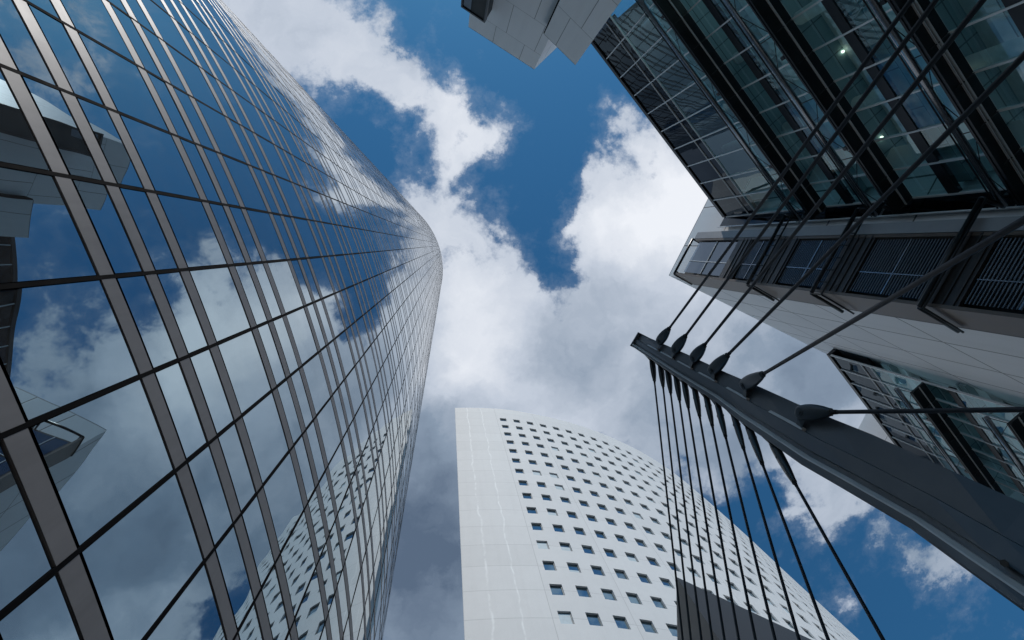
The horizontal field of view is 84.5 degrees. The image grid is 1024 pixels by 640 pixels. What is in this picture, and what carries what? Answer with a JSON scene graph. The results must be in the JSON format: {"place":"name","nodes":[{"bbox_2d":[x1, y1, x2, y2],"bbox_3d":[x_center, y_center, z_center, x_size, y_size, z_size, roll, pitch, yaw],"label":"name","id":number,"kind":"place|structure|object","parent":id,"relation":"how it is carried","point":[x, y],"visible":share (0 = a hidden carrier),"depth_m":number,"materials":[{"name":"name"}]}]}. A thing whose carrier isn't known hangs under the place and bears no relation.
{"place":"outdoors","nodes":[
{"label":"outdoors","id":0,"kind":"place"},
{"bbox_2d":[222,0,1023,639],"label":"sky","id":1,"kind":"structure","parent":0,"point":[560,218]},
{"bbox_2d":[858,414,1023,502],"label":"building","id":2,"kind":"structure","parent":0,"point":[870,424],"depth_m":26.23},
{"label":"ground","id":3,"kind":"structure","parent":0,"visible":0},
{"bbox_2d":[0,0,442,639],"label":"glass tower","id":4,"kind":"structure","parent":3,"relation":"on","point":[220,270],"depth_m":8.74,"materials":[{"name":"glass"}]},
{"bbox_2d":[461,0,557,68],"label":"white wing","id":5,"kind":"structure","parent":3,"relation":"on","point":[515,28],"depth_m":25.17,"materials":[{"name":"white concrete"}]},
{"bbox_2d":[544,0,620,64],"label":"white wing","id":6,"kind":"structure","parent":3,"relation":"on","point":[573,27],"depth_m":20.90,"materials":[{"name":"white concrete"}]},
{"bbox_2d":[455,408,858,639],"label":"white tower","id":7,"kind":"structure","parent":3,"relation":"on","point":[564,531],"depth_m":53.46,"materials":[{"name":"concrete"}]},
{"bbox_2d":[519,481,527,485],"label":"window","id":8,"kind":"structure","parent":7,"relation":"in","point":[520,482],"depth_m":61.36,"materials":[{"name":"blue glass"}]},
{"bbox_2d":[522,494,531,498],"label":"window","id":9,"kind":"structure","parent":7,"relation":"in","point":[528,496],"depth_m":58.17,"materials":[{"name":"blue glass"}]},
{"bbox_2d":[527,508,536,513],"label":"window","id":10,"kind":"structure","parent":7,"relation":"in","point":[530,510],"depth_m":55.03,"materials":[{"name":"blue glass"}]},
{"bbox_2d":[531,524,542,529],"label":"window","id":11,"kind":"structure","parent":7,"relation":"in","point":[535,526],"depth_m":51.87,"materials":[{"name":"blue glass"}]},
{"bbox_2d":[537,483,545,487],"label":"window","id":12,"kind":"structure","parent":7,"relation":"in","point":[539,484],"depth_m":61.64,"materials":[{"name":"blue glass"}]},
{"bbox_2d":[537,542,548,548],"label":"window","id":13,"kind":"structure","parent":7,"relation":"in","point":[541,545],"depth_m":48.65,"materials":[{"name":"white glass"}]},
{"bbox_2d":[541,495,550,500],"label":"window","id":14,"kind":"structure","parent":7,"relation":"in","point":[548,498],"depth_m":58.47,"materials":[{"name":"blue glass"}]},
{"bbox_2d":[543,562,555,570],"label":"window","id":15,"kind":"structure","parent":7,"relation":"in","point":[547,565],"depth_m":45.54,"materials":[{"name":"blue glass"}]},
{"bbox_2d":[547,510,556,515],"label":"window","id":16,"kind":"structure","parent":7,"relation":"in","point":[551,512],"depth_m":55.31,"materials":[{"name":"white glass"}]},
{"bbox_2d":[550,585,563,594],"bbox_3d":[3.351,20.329,42.187,0.969,1.360,0.158,0,-82,-6],"label":"window","id":17,"kind":"structure","parent":7,"relation":"in","point":[556,590],"depth_m":42.34,"materials":[{"name":"blue glass"}]},
{"bbox_2d":[553,526,563,531],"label":"window","id":18,"kind":"structure","parent":7,"relation":"in","point":[557,528],"depth_m":52.11,"materials":[{"name":"blue glass"}]},
{"bbox_2d":[559,543,571,550],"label":"window","id":19,"kind":"structure","parent":7,"relation":"in","point":[566,547],"depth_m":48.95,"materials":[{"name":"white glass"}]},
{"bbox_2d":[561,498,569,503],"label":"window","id":20,"kind":"structure","parent":7,"relation":"in","point":[563,500],"depth_m":58.73,"materials":[{"name":"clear glass"}]},
{"bbox_2d":[558,613,573,623],"bbox_3d":[3.709,20.749,39.035,0.970,1.360,0.050,6,-83,-7],"label":"window","id":21,"kind":"structure","parent":7,"relation":"in","point":[565,618],"depth_m":39.13,"materials":[{"name":"white glass"}]},
{"bbox_2d":[567,512,576,517],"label":"window","id":22,"kind":"structure","parent":7,"relation":"in","point":[572,515],"depth_m":55.63,"materials":[{"name":"blue glass"}]},
{"bbox_2d":[567,564,580,572],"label":"window","id":23,"kind":"structure","parent":7,"relation":"in","point":[572,567],"depth_m":45.79,"materials":[{"name":"blue glass"}]},
{"bbox_2d":[574,528,584,534],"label":"window","id":24,"kind":"structure","parent":7,"relation":"in","point":[578,531],"depth_m":52.41,"materials":[{"name":"blue glass"}]},
{"bbox_2d":[576,587,589,596],"bbox_3d":[5.337,20.593,42.448,0.965,1.360,0.212,0,-82,-6],"label":"window","id":25,"kind":"structure","parent":7,"relation":"in","point":[583,592],"depth_m":42.62,"materials":[{"name":"blue glass"}]},
{"bbox_2d":[579,501,588,506],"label":"window","id":26,"kind":"structure","parent":7,"relation":"in","point":[582,503],"depth_m":59.02,"materials":[{"name":"blue glass"}]},
{"bbox_2d":[582,546,593,553],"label":"window","id":27,"kind":"structure","parent":7,"relation":"in","point":[589,550],"depth_m":49.25,"materials":[{"name":"blue glass"}]},
{"bbox_2d":[586,515,596,521],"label":"window","id":28,"kind":"structure","parent":7,"relation":"in","point":[590,518],"depth_m":55.85,"materials":[{"name":"blue glass"}]},
{"bbox_2d":[586,614,601,625],"bbox_3d":[5.695,21.013,39.296,0.965,1.360,0.212,0,-82,-6],"label":"window","id":29,"kind":"structure","parent":7,"relation":"in","point":[592,619],"depth_m":39.45,"materials":[{"name":"blue glass"}]},
{"bbox_2d":[591,567,603,575],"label":"window","id":30,"kind":"structure","parent":7,"relation":"in","point":[597,571],"depth_m":46.08,"materials":[{"name":"blue glass"}]},
{"bbox_2d":[594,531,605,538],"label":"window","id":31,"kind":"structure","parent":7,"relation":"in","point":[600,535],"depth_m":52.70,"materials":[{"name":"blue glass"}]},
{"bbox_2d":[601,590,615,600],"bbox_3d":[7.309,20.958,42.720,0.959,1.360,0.250,0,-82,-6],"label":"window","id":32,"kind":"structure","parent":7,"relation":"in","point":[608,595],"depth_m":42.91,"materials":[{"name":"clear glass"}]},
{"bbox_2d":[604,550,615,557],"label":"window","id":33,"kind":"structure","parent":7,"relation":"in","point":[609,553],"depth_m":49.52,"materials":[{"name":"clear glass"}]},
{"bbox_2d":[606,519,615,525],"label":"window","id":34,"kind":"structure","parent":7,"relation":"in","point":[611,522],"depth_m":56.16,"materials":[{"name":"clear glass"}]},
{"bbox_2d":[615,535,625,542],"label":"window","id":35,"kind":"structure","parent":7,"relation":"in","point":[619,538],"depth_m":52.99,"materials":[{"name":"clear glass"}]},
{"bbox_2d":[613,617,628,628],"bbox_3d":[7.667,21.378,39.568,0.959,1.360,0.250,0,-82,-6],"label":"window","id":36,"kind":"structure","parent":7,"relation":"in","point":[620,622],"depth_m":39.74,"materials":[{"name":"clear glass"}]},
{"bbox_2d":[614,570,627,579],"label":"window","id":37,"kind":"structure","parent":7,"relation":"in","point":[620,574],"depth_m":46.36,"materials":[{"name":"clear glass"}]},
{"bbox_2d":[625,523,634,529],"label":"window","id":38,"kind":"structure","parent":7,"relation":"in","point":[629,526],"depth_m":56.45,"materials":[{"name":"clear glass"}]},
{"bbox_2d":[625,553,637,561],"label":"window","id":39,"kind":"structure","parent":7,"relation":"in","point":[631,557],"depth_m":49.78,"materials":[{"name":"white glass"}]},
{"bbox_2d":[627,594,640,603],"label":"window","id":40,"kind":"structure","parent":7,"relation":"in","point":[633,598],"depth_m":43.20,"materials":[{"name":"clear glass"}]},
{"bbox_2d":[635,540,645,546],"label":"window","id":41,"kind":"structure","parent":7,"relation":"in","point":[640,543],"depth_m":53.27,"materials":[{"name":"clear glass"}]},
{"bbox_2d":[637,574,650,583],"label":"window","id":42,"kind":"structure","parent":7,"relation":"in","point":[643,578],"depth_m":46.66,"materials":[{"name":"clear glass"}]},
{"bbox_2d":[640,621,656,632],"bbox_3d":[9.629,21.802,39.848,0.956,1.360,0.271,0,-82,-6],"label":"window","id":43,"kind":"structure","parent":7,"relation":"in","point":[648,627],"depth_m":40.04,"materials":[{"name":"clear glass"}]},
{"bbox_2d":[643,528,653,534],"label":"window","id":44,"kind":"structure","parent":7,"relation":"in","point":[647,530],"depth_m":56.74,"materials":[{"name":"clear glass"}]},
{"bbox_2d":[647,558,658,565],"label":"window","id":45,"kind":"structure","parent":7,"relation":"in","point":[651,561],"depth_m":50.12,"materials":[{"name":"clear glass"}]},
{"bbox_2d":[651,598,665,608],"bbox_3d":[11.222,21.849,43.284,0.951,1.360,0.293,0,-82,-6],"label":"window","id":46,"kind":"structure","parent":7,"relation":"in","point":[658,603],"depth_m":43.47,"materials":[{"name":"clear glass"}]},
{"bbox_2d":[655,545,665,551],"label":"window","id":47,"kind":"structure","parent":7,"relation":"in","point":[660,548],"depth_m":53.57,"materials":[{"name":"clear glass"}]},
{"bbox_2d":[660,579,673,588],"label":"window","id":48,"kind":"structure","parent":7,"relation":"in","point":[666,583],"depth_m":46.94,"materials":[{"name":"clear glass"}]},
{"bbox_2d":[667,625,676,636],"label":"window","id":49,"kind":"structure","parent":7,"relation":"in","point":[673,630],"depth_m":40.42,"materials":[{"name":"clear glass"}]},
{"bbox_2d":[668,563,679,571],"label":"window","id":50,"kind":"structure","parent":7,"relation":"in","point":[671,565],"depth_m":50.39,"materials":[{"name":"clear glass"}]},
{"bbox_2d":[676,577,810,639],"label":"slate block","id":51,"kind":"structure","parent":3,"relation":"on","point":[762,628],"depth_m":31.26,"materials":[{"name":"metal"}]},
{"bbox_2d":[591,0,1023,221],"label":"glass office","id":52,"kind":"structure","parent":3,"relation":"on","point":[731,98],"depth_m":17.50,"materials":[{"name":"glass"}]},
{"bbox_2d":[630,332,1023,610],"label":"bridge mast","id":53,"kind":"object","parent":3,"relation":"on","point":[974,528],"visible":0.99,"depth_m":5.42,"materials":[{"name":"metal"}]},
{"bbox_2d":[646,356,683,639],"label":"hanger rod","id":54,"kind":"object","parent":53,"relation":"attached to","point":[652,368],"visible":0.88,"depth_m":10.67,"materials":[{"name":"paint"}]},
{"bbox_2d":[655,362,691,639],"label":"hanger rod","id":55,"kind":"object","parent":53,"relation":"attached to","point":[661,372],"visible":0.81,"depth_m":10.20,"materials":[{"name":"paint"}]},
{"bbox_2d":[662,367,702,639],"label":"hanger rod","id":56,"kind":"object","parent":53,"relation":"attached to","point":[668,375],"visible":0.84,"depth_m":9.77,"materials":[{"name":"paint"}]},
{"bbox_2d":[670,373,713,639],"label":"hanger rod","id":57,"kind":"object","parent":53,"relation":"attached to","point":[677,384],"visible":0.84,"depth_m":9.34,"materials":[{"name":"paint"}]},
{"bbox_2d":[678,378,725,639],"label":"hanger rod","id":58,"kind":"object","parent":53,"relation":"attached to","point":[685,390],"visible":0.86,"depth_m":8.94,"materials":[{"name":"paint"}]},
{"bbox_2d":[688,384,739,639],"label":"hanger rod","id":59,"kind":"object","parent":53,"relation":"attached to","point":[695,393],"visible":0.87,"depth_m":8.49,"materials":[{"name":"paint"}]},
{"bbox_2d":[699,391,756,639],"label":"hanger rod","id":60,"kind":"object","parent":53,"relation":"attached to","point":[708,405],"visible":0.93,"depth_m":8.06,"materials":[{"name":"paint"}]},
{"bbox_2d":[707,396,776,639],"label":"hanger rod","id":61,"kind":"object","parent":53,"relation":"attached to","point":[720,414],"visible":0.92,"depth_m":7.64,"materials":[{"name":"paint"}]},
{"bbox_2d":[726,410,800,639],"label":"hanger rod","id":62,"kind":"object","parent":53,"relation":"attached to","point":[737,427],"visible":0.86,"depth_m":7.12,"materials":[{"name":"paint"}]},
{"bbox_2d":[656,0,913,349],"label":"stay rod","id":63,"kind":"object","parent":53,"relation":"attached to","point":[662,337],"visible":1,"depth_m":6.73,"materials":[{"name":"paint"}]},
{"bbox_2d":[741,422,829,639],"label":"hanger rod","id":64,"kind":"object","parent":53,"relation":"attached to","point":[752,436],"visible":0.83,"depth_m":6.75,"materials":[{"name":"paint"}]},
{"bbox_2d":[670,0,938,357],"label":"stay rod","id":65,"kind":"object","parent":53,"relation":"attached to","point":[678,344],"visible":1,"depth_m":6.41,"materials":[{"name":"paint"}]},
{"bbox_2d":[764,438,884,639],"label":"hanger rod","id":66,"kind":"object","parent":53,"relation":"attached to","point":[780,457],"visible":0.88,"depth_m":6.34,"materials":[{"name":"paint"}]},
{"bbox_2d":[688,0,986,367],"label":"stay rod","id":67,"kind":"object","parent":53,"relation":"attached to","point":[696,354],"visible":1,"depth_m":5.68,"materials":[{"name":"paint"}]},
{"bbox_2d":[707,51,1023,379],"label":"stay rod","id":68,"kind":"object","parent":53,"relation":"attached to","point":[716,366],"visible":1,"depth_m":5.25,"materials":[{"name":"paint"}]},
{"bbox_2d":[739,216,1023,397],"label":"stay rod","id":69,"kind":"object","parent":53,"relation":"attached to","point":[750,381],"visible":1,"depth_m":4.46,"materials":[{"name":"paint"}]},
{"bbox_2d":[794,404,1023,427],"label":"stay rod","id":70,"kind":"object","parent":53,"relation":"attached to","point":[808,412],"visible":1,"depth_m":5.78,"materials":[{"name":"paint"}]},
{"bbox_2d":[669,119,1023,406],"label":"white wing","id":71,"kind":"structure","parent":3,"relation":"on","point":[961,322],"depth_m":16.90,"materials":[{"name":"white concrete"}]},
{"bbox_2d":[826,348,1023,503],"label":"glass office","id":72,"kind":"structure","parent":3,"relation":"on","point":[959,439],"depth_m":24.30,"materials":[{"name":"glass"}]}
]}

